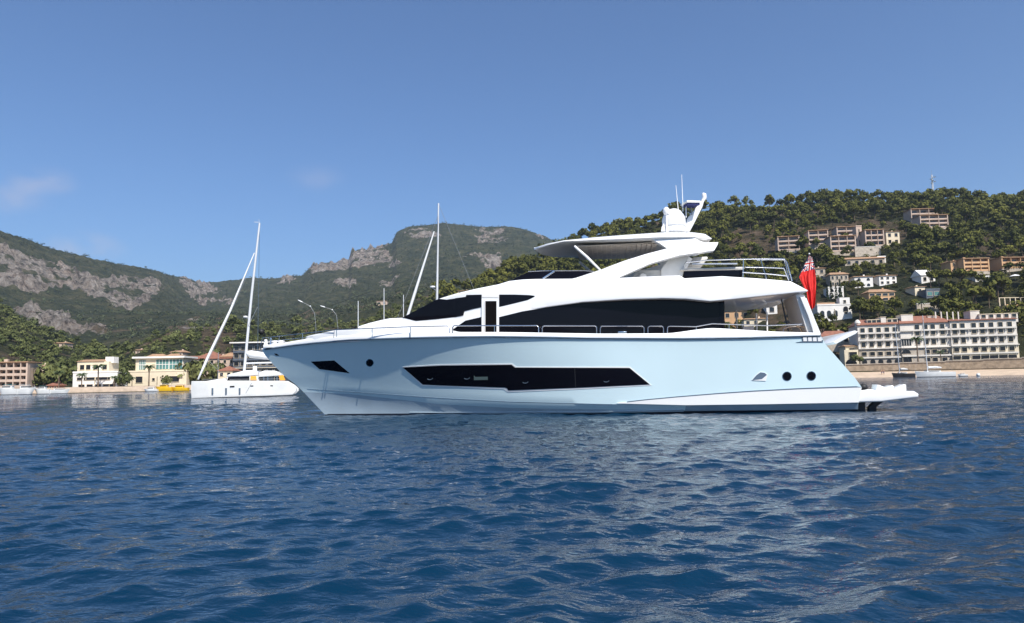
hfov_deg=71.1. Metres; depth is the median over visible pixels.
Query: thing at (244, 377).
cabin window
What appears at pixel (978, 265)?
apartment block
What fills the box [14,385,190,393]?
quay
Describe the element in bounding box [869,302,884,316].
pine tree
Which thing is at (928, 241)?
pine tree
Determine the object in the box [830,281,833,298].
cypress tree
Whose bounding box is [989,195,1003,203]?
pine tree
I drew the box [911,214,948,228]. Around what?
apartment block
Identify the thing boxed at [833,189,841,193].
pine tree
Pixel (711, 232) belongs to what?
pine tree
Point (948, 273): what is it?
pine tree
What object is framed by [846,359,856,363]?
window
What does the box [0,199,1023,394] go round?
hills
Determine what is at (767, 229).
pine tree
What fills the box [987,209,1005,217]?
pine tree
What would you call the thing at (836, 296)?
cypress tree
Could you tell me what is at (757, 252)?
pine tree
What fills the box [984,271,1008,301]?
pine tree
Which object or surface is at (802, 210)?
pine tree
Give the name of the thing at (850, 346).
house
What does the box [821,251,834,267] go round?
pine tree
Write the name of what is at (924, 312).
pine tree
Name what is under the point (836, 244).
apartment block
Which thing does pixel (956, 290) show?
pine tree
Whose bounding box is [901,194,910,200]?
pine tree
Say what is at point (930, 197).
pine tree
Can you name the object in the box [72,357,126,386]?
waterfront building
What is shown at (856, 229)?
stair tower
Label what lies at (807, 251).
pine tree
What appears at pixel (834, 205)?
pine tree
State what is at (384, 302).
house
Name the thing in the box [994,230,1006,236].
pine tree
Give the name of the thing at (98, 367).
palm tree
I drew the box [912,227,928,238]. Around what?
pine tree
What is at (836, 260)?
pine tree
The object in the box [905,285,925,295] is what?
house
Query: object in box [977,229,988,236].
pine tree
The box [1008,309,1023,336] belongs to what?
pine tree
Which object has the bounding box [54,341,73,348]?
house
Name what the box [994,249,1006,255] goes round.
pine tree
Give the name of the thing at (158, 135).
sky
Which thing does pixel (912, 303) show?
pine tree
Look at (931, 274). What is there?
pine tree
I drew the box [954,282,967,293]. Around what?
pine tree
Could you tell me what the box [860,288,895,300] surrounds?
house
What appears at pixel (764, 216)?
pine tree
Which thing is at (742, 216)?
pine tree
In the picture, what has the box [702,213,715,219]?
pine tree
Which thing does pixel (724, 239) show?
pine tree
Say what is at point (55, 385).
kiosk
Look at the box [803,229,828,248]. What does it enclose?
apartment block
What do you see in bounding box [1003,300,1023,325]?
pine tree
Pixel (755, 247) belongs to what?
pine tree
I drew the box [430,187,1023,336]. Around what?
pine forest
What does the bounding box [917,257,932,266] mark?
pine tree
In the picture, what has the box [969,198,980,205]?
pine tree
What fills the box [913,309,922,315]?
pine tree
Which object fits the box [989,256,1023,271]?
apartment block
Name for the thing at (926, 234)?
pine tree
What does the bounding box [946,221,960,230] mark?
pine tree
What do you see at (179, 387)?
excursion boat
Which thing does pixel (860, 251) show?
retaining wall
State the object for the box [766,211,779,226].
pine tree
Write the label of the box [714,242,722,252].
pine tree
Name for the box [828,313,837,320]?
pine tree
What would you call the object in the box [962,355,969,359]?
window
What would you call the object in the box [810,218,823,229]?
pine tree
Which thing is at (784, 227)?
pine tree
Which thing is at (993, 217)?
pine tree
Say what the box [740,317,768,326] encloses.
house
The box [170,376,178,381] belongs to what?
window
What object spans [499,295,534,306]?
side window
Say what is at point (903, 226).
pine tree
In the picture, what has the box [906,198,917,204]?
pine tree
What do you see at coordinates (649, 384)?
window frame
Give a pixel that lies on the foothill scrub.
(94, 347)
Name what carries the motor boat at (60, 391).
on the sea water
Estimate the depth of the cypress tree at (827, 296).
339.31 m
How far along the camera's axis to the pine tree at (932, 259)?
362.05 m
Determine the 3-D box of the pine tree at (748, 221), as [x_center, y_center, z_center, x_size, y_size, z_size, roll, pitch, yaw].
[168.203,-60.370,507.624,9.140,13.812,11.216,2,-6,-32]
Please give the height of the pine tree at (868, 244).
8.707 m
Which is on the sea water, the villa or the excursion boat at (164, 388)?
the excursion boat at (164, 388)
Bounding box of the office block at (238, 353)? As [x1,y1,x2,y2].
[229,341,288,380]
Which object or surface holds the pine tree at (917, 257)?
on the hills
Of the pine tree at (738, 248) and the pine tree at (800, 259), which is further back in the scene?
the pine tree at (738, 248)
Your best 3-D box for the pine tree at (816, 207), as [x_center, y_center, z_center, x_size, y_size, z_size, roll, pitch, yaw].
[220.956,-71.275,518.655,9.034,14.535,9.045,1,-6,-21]
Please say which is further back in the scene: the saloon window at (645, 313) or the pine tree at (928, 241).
the pine tree at (928, 241)
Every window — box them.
[135,376,142,382]
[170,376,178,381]
[227,376,248,379]
[312,360,348,372]
[403,365,514,387]
[453,317,481,331]
[455,295,481,316]
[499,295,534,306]
[499,302,592,332]
[507,368,648,389]
[593,300,675,333]
[676,300,718,331]
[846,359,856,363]
[901,339,911,345]
[902,350,910,353]
[903,357,911,361]
[953,356,961,359]
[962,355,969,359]
[972,337,977,342]
[972,355,979,359]
[973,347,978,351]
[980,337,985,342]
[980,355,989,358]
[999,346,1005,350]
[999,354,1007,357]
[1007,328,1012,332]
[1008,336,1013,341]
[1008,354,1016,357]
[1009,346,1014,350]
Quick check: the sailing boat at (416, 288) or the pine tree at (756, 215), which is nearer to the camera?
the sailing boat at (416, 288)
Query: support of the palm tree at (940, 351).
on the hills
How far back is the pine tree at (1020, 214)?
433.53 m
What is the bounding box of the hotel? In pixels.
[839,310,1019,366]
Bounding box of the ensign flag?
[799,256,815,308]
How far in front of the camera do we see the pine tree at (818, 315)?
305.33 m
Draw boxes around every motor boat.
[0,384,16,394]
[17,384,35,394]
[35,387,51,393]
[50,388,69,393]
[144,386,158,391]
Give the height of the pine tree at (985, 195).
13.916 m
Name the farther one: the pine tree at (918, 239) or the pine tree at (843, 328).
the pine tree at (918, 239)
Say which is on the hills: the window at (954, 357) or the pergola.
the pergola
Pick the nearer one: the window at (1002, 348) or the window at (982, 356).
the window at (1002, 348)
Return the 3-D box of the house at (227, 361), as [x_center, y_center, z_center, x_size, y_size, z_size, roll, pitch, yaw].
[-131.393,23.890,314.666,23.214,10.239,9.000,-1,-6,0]
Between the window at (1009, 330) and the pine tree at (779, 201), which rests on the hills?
the pine tree at (779, 201)
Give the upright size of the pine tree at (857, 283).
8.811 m
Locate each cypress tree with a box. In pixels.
[826,285,829,300]
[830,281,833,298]
[834,283,837,299]
[838,279,842,297]
[844,284,846,297]
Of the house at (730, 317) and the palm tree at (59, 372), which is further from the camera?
the house at (730, 317)
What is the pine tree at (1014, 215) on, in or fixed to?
on the hills
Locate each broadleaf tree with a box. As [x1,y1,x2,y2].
[32,362,57,386]
[45,362,76,386]
[113,369,132,385]
[160,375,172,384]
[175,362,193,378]
[188,358,214,381]
[207,362,226,380]
[850,354,858,363]
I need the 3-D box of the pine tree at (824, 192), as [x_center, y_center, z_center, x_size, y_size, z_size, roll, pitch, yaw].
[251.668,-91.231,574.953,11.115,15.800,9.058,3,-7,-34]
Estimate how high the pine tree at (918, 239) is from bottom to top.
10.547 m
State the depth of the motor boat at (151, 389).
248.33 m
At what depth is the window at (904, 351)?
250.97 m
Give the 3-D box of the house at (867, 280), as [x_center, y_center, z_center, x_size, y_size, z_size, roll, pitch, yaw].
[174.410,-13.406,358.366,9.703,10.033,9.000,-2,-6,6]
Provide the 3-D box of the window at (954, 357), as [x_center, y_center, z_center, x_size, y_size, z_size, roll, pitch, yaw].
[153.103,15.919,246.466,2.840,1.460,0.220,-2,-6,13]
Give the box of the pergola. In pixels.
[999,297,1023,305]
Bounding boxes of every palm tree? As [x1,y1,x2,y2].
[54,370,64,387]
[76,373,86,386]
[92,364,104,386]
[143,364,155,385]
[910,336,922,361]
[935,350,944,360]
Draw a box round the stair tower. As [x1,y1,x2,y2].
[852,225,861,246]
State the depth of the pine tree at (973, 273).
330.42 m
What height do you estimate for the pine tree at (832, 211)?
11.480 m
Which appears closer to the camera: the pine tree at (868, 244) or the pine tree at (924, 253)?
the pine tree at (924, 253)
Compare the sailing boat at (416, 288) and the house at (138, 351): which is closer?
the sailing boat at (416, 288)
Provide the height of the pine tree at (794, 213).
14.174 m
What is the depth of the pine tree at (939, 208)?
470.47 m
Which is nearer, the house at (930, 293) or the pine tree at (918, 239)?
the house at (930, 293)
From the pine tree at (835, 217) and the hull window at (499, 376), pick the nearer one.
the hull window at (499, 376)
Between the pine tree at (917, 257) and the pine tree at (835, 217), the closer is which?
the pine tree at (917, 257)
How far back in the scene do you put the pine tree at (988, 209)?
461.41 m
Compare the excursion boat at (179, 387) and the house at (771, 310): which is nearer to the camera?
the excursion boat at (179, 387)
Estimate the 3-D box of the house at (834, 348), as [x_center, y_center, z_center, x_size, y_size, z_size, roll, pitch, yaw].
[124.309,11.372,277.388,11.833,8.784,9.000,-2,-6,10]
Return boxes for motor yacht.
[260,175,917,414]
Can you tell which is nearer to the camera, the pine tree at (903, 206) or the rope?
the rope
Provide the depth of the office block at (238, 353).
302.90 m
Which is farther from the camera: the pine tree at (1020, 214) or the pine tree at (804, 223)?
the pine tree at (804, 223)
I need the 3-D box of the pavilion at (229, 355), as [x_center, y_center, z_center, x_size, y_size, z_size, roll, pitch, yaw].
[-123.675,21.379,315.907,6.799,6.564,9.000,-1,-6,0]
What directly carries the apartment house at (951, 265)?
on the hills
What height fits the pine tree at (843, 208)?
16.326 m
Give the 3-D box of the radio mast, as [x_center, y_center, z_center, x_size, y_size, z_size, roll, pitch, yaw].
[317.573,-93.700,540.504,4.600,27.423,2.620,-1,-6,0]
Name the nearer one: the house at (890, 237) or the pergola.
the pergola
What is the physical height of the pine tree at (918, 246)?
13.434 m
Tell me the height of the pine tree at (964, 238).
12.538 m
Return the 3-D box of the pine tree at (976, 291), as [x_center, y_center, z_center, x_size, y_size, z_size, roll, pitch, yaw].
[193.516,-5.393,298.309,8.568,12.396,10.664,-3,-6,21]
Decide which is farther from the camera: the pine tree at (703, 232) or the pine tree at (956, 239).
the pine tree at (703, 232)
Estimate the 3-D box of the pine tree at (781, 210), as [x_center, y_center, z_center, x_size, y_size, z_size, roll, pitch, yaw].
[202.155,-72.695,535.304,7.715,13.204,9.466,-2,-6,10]
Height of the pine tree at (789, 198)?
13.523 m
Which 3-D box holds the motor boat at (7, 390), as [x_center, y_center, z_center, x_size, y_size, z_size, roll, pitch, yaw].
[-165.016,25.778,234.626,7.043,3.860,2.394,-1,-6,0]
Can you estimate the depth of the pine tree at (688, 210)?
588.95 m
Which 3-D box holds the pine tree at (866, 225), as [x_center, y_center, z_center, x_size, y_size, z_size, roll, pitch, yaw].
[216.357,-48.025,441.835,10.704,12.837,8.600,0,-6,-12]
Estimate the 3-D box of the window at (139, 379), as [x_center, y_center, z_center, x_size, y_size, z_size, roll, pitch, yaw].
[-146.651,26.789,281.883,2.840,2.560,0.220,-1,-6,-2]
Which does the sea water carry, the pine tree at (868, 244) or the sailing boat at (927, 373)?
the sailing boat at (927, 373)
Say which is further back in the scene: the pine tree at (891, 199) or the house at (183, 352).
the pine tree at (891, 199)
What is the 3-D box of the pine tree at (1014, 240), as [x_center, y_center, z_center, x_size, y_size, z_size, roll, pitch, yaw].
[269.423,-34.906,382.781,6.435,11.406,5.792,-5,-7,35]
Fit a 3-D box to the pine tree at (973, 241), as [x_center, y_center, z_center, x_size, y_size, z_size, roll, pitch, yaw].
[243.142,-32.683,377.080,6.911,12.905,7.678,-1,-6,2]
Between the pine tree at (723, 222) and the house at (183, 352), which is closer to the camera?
the house at (183, 352)
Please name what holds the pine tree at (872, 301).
on the hills
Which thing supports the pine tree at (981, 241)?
on the hills
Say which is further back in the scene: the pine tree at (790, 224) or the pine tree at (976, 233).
the pine tree at (790, 224)
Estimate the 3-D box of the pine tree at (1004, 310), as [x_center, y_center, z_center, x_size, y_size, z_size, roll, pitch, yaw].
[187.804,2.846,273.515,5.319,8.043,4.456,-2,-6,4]
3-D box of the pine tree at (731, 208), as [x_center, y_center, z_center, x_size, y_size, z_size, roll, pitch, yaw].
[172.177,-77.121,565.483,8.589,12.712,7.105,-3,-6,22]
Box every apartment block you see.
[0,359,42,387]
[774,235,799,252]
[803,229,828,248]
[824,235,855,255]
[831,226,854,235]
[859,229,884,248]
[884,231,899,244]
[902,208,937,221]
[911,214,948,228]
[954,257,989,274]
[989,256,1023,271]
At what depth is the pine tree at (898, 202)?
508.84 m
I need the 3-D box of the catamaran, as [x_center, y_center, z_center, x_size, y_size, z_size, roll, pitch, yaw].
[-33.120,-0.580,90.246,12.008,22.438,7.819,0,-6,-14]
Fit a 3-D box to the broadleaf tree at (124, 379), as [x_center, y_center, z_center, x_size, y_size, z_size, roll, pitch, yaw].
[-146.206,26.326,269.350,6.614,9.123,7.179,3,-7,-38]
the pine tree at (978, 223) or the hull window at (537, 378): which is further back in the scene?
the pine tree at (978, 223)
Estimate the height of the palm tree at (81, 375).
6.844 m
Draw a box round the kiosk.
[46,381,66,387]
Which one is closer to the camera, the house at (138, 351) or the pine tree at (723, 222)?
the house at (138, 351)
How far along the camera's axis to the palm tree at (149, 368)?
270.20 m
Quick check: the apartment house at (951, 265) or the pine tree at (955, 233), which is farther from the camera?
the pine tree at (955, 233)
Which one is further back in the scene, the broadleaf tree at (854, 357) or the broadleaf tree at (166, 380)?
the broadleaf tree at (166, 380)
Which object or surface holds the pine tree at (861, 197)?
on the hills
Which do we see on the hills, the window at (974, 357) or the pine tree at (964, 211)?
the pine tree at (964, 211)
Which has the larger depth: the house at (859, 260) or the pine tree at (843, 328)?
the house at (859, 260)
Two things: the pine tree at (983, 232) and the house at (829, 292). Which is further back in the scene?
the pine tree at (983, 232)
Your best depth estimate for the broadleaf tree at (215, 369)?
290.98 m
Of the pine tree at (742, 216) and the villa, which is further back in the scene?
the pine tree at (742, 216)
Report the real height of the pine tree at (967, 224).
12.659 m
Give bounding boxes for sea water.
[0,375,1023,622]
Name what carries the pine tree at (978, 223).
on the hills
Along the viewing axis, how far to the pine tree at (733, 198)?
606.64 m
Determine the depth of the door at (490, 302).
28.32 m
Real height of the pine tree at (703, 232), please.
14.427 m
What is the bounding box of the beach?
[850,369,1023,377]
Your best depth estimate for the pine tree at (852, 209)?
501.71 m
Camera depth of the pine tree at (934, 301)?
296.71 m
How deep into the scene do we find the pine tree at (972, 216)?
451.04 m
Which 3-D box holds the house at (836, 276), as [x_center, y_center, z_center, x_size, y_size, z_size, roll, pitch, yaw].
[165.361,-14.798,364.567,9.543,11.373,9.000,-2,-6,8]
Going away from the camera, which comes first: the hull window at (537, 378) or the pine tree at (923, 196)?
the hull window at (537, 378)
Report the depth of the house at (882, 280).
353.29 m
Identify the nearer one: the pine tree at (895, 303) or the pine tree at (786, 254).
the pine tree at (895, 303)
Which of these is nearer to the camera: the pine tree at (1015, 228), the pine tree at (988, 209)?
the pine tree at (1015, 228)
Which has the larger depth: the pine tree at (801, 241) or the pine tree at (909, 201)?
the pine tree at (909, 201)
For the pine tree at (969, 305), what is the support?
on the hills
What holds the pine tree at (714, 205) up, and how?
on the hills
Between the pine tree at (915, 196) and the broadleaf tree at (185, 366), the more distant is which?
the pine tree at (915, 196)
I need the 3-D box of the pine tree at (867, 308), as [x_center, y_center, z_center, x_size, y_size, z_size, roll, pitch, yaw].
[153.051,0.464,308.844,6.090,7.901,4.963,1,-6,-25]
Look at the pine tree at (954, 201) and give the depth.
480.72 m
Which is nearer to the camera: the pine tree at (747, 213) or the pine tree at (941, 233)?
the pine tree at (941, 233)
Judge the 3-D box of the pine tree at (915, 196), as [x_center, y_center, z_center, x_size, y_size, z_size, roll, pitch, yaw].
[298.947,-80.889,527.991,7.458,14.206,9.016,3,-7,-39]
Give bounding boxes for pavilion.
[201,351,220,355]
[220,353,232,356]
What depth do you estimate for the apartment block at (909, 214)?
478.91 m
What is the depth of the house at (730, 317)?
353.84 m
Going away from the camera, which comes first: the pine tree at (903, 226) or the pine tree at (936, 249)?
the pine tree at (936, 249)
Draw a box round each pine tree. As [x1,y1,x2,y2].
[684,208,693,212]
[692,220,700,229]
[697,220,707,228]
[699,229,709,234]
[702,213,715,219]
[705,209,717,215]
[707,229,716,235]
[710,201,719,207]
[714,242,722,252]
[715,223,726,237]
[716,219,725,234]
[720,235,731,242]
[723,247,731,258]
[725,206,734,216]
[727,195,739,202]
[731,242,749,258]
[735,206,745,212]
[738,212,747,221]
[741,210,750,215]
[743,217,757,232]
[745,241,756,249]
[749,244,762,256]
[751,248,765,257]
[752,212,761,223]
[762,212,773,226]
[762,225,772,239]
[764,194,774,205]
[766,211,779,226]
[775,199,783,204]
[776,224,790,234]
[777,206,787,218]
[781,249,790,257]
[784,195,794,202]
[785,221,795,229]
[787,203,794,218]
[790,209,801,224]
[791,254,806,267]
[795,236,809,247]
[796,207,806,213]
[798,218,810,227]
[802,248,815,258]
[803,225,816,230]
[804,197,812,204]
[809,203,824,217]
[810,193,817,201]
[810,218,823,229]
[812,248,823,259]
[814,312,824,320]
[816,317,835,331]
[818,243,828,250]
[819,188,830,203]
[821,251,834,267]
[822,255,834,267]
[826,209,839,215]
[826,213,840,227]
[826,268,835,273]
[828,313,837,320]
[829,202,839,210]
[829,255,846,266]
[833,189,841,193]
[837,204,847,220]
[839,323,850,331]
[848,204,860,219]
[848,298,867,319]
[852,280,863,294]
[856,194,867,200]
[860,223,871,228]
[863,241,873,246]
[864,305,872,317]
[867,201,880,218]
[868,295,883,315]
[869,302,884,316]
[871,189,884,198]
[884,307,897,316]
[886,298,903,317]
[887,196,897,203]
[887,202,894,217]
[887,251,899,265]
[893,197,905,213]
[898,222,911,230]
[899,203,909,210]
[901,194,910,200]
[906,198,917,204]
[907,227,918,239]
[907,251,925,269]
[907,299,918,311]
[909,241,926,252]
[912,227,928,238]
[912,238,925,244]
[913,192,921,200]
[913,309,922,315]
[915,192,929,199]
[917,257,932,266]
[918,223,932,231]
[918,250,926,255]
[918,307,934,315]
[919,230,933,239]
[920,199,934,206]
[922,238,934,243]
[924,269,938,287]
[925,243,945,255]
[926,194,936,205]
[926,256,934,269]
[929,295,946,314]
[930,190,942,194]
[931,227,947,242]
[933,269,943,285]
[934,202,947,213]
[936,307,958,318]
[938,297,964,309]
[939,269,954,281]
[940,241,955,260]
[941,189,955,196]
[946,197,960,205]
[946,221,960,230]
[947,287,961,295]
[951,229,963,247]
[952,268,971,281]
[953,247,976,257]
[954,234,966,247]
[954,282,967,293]
[958,206,973,222]
[958,233,973,242]
[959,220,970,232]
[962,214,974,220]
[962,301,974,309]
[965,284,986,303]
[967,238,978,257]
[967,269,977,282]
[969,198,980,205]
[970,230,984,248]
[971,220,984,229]
[974,236,990,257]
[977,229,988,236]
[978,193,992,199]
[980,205,993,220]
[981,286,995,307]
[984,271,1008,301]
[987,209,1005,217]
[987,236,1004,250]
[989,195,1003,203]
[989,201,1005,208]
[989,214,1006,227]
[991,278,1011,294]
[993,214,1006,229]
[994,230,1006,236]
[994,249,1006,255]
[996,206,1009,213]
[996,309,1012,312]
[1002,262,1016,273]
[1003,245,1016,256]
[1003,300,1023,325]
[1004,196,1020,208]
[1007,227,1022,232]
[1007,230,1020,239]
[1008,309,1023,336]
[1010,211,1018,220]
[1010,235,1021,252]
[1014,238,1023,256]
[1016,201,1023,209]
[1016,209,1023,219]
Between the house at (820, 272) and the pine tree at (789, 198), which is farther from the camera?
the pine tree at (789, 198)
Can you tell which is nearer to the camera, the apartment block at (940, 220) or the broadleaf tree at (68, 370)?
the broadleaf tree at (68, 370)
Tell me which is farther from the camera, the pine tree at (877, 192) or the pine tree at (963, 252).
the pine tree at (877, 192)
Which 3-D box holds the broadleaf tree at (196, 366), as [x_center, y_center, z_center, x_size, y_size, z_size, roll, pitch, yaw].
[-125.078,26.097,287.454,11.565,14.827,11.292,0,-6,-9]
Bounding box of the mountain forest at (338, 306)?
[0,221,552,351]
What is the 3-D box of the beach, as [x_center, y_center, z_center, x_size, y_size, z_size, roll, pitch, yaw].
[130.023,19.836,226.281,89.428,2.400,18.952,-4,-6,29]
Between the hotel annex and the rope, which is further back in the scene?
the hotel annex
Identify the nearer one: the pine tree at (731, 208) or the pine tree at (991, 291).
the pine tree at (991, 291)
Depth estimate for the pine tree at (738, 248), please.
444.01 m
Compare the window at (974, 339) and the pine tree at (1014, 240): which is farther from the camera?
the pine tree at (1014, 240)
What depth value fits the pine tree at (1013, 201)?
475.03 m
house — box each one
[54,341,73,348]
[133,348,143,353]
[169,349,190,355]
[192,354,232,375]
[376,300,387,305]
[725,310,746,328]
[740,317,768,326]
[763,305,776,313]
[815,267,825,279]
[820,329,848,352]
[823,286,843,298]
[825,271,848,286]
[839,343,857,350]
[843,256,885,265]
[848,275,872,287]
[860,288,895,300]
[873,274,896,285]
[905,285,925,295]
[910,270,934,283]
[916,303,940,312]
[918,288,939,298]
[941,260,957,271]
[966,276,990,281]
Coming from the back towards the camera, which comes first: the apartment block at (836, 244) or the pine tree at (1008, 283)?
the apartment block at (836, 244)
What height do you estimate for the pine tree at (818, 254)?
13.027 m
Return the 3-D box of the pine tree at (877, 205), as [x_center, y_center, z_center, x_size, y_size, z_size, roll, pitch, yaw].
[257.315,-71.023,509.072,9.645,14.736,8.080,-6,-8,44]
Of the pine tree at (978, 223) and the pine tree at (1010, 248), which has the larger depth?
the pine tree at (978, 223)
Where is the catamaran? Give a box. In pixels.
[191,222,298,397]
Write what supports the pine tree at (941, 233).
on the hills
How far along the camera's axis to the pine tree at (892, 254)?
379.59 m
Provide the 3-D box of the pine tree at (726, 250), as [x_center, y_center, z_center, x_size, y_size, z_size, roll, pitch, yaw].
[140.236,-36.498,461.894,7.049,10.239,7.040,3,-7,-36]
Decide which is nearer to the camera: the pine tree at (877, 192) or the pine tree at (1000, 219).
the pine tree at (1000, 219)
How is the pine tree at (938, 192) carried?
on the hills
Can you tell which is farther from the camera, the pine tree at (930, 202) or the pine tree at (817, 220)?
the pine tree at (930, 202)
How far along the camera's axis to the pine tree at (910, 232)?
411.65 m
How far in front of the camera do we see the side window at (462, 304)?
28.61 m
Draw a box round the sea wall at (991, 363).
[846,357,1023,370]
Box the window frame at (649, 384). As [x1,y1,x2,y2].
[403,363,650,391]
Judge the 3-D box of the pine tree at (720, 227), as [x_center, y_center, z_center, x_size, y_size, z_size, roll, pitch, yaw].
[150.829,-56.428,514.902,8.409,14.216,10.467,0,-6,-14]
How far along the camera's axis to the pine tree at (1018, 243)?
365.56 m
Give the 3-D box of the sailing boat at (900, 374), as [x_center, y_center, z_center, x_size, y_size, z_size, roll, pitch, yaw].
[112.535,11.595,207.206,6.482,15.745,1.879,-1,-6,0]
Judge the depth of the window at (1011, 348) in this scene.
242.96 m
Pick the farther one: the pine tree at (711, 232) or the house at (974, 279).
the pine tree at (711, 232)
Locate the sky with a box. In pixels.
[0,0,1023,281]
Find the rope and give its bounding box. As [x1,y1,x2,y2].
[258,290,374,339]
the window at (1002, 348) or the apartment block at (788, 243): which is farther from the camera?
the apartment block at (788, 243)
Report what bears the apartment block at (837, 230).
on the hills
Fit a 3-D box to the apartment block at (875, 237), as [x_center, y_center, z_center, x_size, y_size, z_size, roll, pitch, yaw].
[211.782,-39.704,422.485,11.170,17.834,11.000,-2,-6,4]
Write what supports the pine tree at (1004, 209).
on the hills
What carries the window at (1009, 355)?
in the hotel
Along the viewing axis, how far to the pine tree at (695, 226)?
537.37 m
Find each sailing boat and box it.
[398,203,473,315]
[892,327,915,377]
[915,315,955,376]
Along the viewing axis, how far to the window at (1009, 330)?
243.79 m
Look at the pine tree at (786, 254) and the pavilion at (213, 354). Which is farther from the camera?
the pine tree at (786, 254)
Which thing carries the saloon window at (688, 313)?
in the motor yacht
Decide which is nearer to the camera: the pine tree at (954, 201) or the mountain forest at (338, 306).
the pine tree at (954, 201)
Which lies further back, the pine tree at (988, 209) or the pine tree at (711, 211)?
the pine tree at (711, 211)
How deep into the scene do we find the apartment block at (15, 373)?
260.23 m
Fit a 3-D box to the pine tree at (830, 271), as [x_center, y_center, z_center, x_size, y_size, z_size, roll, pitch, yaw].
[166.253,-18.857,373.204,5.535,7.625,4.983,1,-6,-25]
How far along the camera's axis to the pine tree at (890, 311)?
297.49 m
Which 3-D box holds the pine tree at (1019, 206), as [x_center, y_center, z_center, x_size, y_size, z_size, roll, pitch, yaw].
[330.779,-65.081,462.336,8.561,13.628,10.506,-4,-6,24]
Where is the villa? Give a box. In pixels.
[812,297,851,321]
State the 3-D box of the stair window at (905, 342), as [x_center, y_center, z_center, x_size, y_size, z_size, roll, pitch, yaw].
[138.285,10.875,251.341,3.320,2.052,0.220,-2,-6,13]
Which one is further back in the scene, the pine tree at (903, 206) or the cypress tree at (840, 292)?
the pine tree at (903, 206)
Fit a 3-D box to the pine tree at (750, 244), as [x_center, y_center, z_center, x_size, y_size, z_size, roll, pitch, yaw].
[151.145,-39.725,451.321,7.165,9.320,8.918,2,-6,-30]
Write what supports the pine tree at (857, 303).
on the hills
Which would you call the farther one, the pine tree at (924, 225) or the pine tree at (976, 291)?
the pine tree at (924, 225)
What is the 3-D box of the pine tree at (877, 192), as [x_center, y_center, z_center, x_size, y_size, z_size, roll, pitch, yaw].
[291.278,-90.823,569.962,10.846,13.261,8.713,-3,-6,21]
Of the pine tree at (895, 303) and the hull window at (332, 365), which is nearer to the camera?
the hull window at (332, 365)
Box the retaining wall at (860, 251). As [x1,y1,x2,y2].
[854,246,880,256]
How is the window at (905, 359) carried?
in the hotel
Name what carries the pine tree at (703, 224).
on the hills
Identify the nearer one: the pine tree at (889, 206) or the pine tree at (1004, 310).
the pine tree at (1004, 310)
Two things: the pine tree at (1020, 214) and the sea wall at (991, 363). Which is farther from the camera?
the pine tree at (1020, 214)
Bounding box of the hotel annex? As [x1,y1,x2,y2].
[128,354,197,385]
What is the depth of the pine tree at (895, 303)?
302.97 m
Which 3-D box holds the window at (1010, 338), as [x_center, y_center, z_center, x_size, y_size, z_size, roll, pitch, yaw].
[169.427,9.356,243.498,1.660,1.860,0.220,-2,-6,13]
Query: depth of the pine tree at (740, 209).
549.04 m
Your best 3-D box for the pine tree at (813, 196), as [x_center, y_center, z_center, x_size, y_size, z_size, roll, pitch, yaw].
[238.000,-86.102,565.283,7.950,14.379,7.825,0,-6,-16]
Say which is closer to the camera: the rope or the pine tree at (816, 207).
the rope
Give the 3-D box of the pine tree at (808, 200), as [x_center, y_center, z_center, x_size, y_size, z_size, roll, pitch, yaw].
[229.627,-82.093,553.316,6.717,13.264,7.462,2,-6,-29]
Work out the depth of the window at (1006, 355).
243.31 m
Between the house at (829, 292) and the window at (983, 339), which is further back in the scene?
the house at (829, 292)
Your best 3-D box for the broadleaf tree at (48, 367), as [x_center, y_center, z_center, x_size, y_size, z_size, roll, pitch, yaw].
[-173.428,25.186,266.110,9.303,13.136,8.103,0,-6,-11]
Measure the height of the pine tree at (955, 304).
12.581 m
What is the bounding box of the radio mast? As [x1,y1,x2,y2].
[930,171,935,189]
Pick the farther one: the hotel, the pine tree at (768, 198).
the pine tree at (768, 198)
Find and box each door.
[482,294,498,331]
[719,301,724,328]
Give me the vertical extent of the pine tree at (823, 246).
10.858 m
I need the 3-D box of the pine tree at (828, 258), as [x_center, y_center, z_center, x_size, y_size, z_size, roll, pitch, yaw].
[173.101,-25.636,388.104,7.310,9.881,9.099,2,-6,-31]
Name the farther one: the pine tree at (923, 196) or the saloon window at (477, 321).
the pine tree at (923, 196)
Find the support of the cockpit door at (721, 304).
in the motor yacht
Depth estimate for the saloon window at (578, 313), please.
28.01 m
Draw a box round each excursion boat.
[156,385,172,391]
[172,384,189,390]
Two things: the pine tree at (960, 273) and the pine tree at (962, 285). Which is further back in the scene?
the pine tree at (960, 273)
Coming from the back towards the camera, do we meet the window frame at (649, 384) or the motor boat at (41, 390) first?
the motor boat at (41, 390)
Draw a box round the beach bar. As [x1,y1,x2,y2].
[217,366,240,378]
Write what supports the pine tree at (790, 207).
on the hills
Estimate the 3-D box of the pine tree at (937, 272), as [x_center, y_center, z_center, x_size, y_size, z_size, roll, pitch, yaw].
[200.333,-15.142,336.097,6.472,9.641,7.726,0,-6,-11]
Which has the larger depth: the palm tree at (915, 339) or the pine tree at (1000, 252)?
the pine tree at (1000, 252)
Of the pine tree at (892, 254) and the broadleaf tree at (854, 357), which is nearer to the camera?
the broadleaf tree at (854, 357)
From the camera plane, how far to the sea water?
7.42 m
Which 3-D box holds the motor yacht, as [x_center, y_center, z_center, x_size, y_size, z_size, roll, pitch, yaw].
[1.766,-0.168,30.582,26.454,10.726,6.511,-2,-6,8]
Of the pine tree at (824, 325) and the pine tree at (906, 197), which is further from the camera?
the pine tree at (906, 197)
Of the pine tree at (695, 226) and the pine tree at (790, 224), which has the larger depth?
the pine tree at (695, 226)
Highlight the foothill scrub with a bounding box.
[0,279,485,382]

